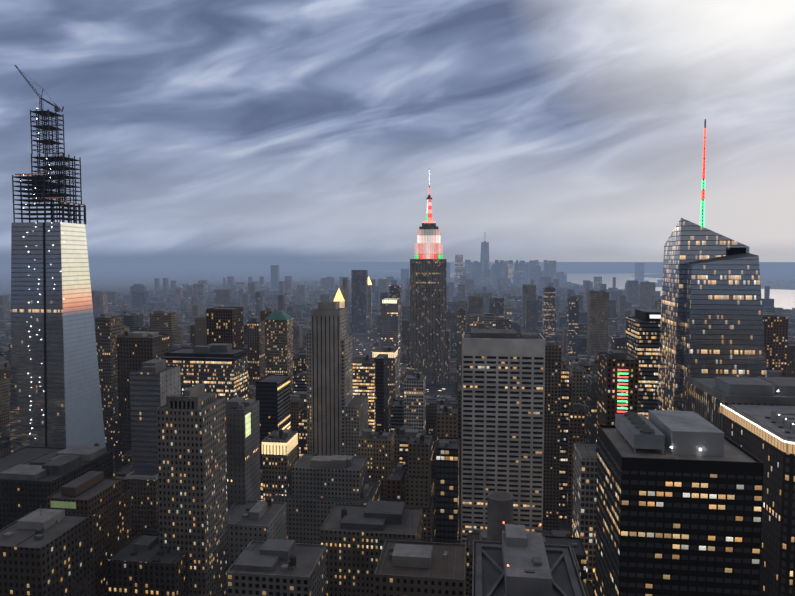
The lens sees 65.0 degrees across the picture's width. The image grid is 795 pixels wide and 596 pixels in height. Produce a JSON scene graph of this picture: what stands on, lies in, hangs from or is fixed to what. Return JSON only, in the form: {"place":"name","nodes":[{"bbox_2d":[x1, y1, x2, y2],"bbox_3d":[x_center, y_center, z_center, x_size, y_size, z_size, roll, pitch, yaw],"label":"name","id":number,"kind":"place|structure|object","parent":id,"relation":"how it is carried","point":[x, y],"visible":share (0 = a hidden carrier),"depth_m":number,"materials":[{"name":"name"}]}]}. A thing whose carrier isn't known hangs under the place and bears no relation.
{"place":"outdoors","nodes":[
{"label":"outdoors","id":0,"kind":"place"},
{"bbox_2d":[0,264,409,309],"bbox_3d":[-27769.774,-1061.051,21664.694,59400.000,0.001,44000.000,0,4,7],"label":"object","id":1,"kind":"object","parent":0,"point":[120,278],"visible":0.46,"depth_m":10303.72,"materials":[{"name":"grey"}]},
{"bbox_2d":[10,283,579,536],"bbox_3d":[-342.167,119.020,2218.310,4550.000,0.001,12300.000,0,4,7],"label":"manhattan","id":2,"kind":"structure","parent":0,"point":[363,344],"depth_m":1676.94,"materials":[{"name":"grey concrete"}]},
{"bbox_2d":[10,65,105,452],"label":"skyscraper under construction","id":3,"kind":"structure","parent":2,"relation":"on","point":[55,396],"depth_m":611.48,"materials":[{"name":"grey glass"}]},
{"bbox_2d":[0,168,794,595],"bbox_3d":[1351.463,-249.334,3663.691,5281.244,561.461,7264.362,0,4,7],"label":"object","id":4,"kind":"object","parent":2,"relation":"on","point":[696,496],"visible":0.92,"depth_m":390.49,"materials":[{"name":"grey concrete"}]},
{"bbox_2d":[0,260,794,595],"bbox_3d":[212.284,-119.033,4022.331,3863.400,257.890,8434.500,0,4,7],"label":"city","id":5,"kind":"object","parent":2,"relation":"on","point":[410,466],"visible":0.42,"depth_m":847.85},
{"bbox_2d":[656,119,766,410],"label":"tower","id":6,"kind":"structure","parent":2,"relation":"on","point":[711,323],"depth_m":516.45,"materials":[{"name":"glass"}]},
{"bbox_2d":[0,262,794,273],"bbox_3d":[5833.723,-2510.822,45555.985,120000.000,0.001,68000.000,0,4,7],"label":"land","id":7,"kind":"structure","parent":0,"point":[652,267],"depth_m":29539.12,"materials":[{"name":"grey"}]},
{"bbox_2d":[0,0,794,261],"label":"sky","id":8,"kind":"structure","parent":0,"point":[200,130],"materials":[{"name":"grey"}]},
{"bbox_2d":[349,270,794,308],"bbox_3d":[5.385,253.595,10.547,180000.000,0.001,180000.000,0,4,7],"label":"water","id":9,"kind":"structure","parent":0,"point":[783,298],"depth_m":7094.33,"materials":[{"name":"grey liquid"}]},
{"bbox_2d":[631,273,794,289],"bbox_3d":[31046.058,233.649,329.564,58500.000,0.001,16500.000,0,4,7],"label":"jersey","id":10,"kind":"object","parent":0,"point":[785,285],"visible":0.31,"depth_m":8174.47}
]}

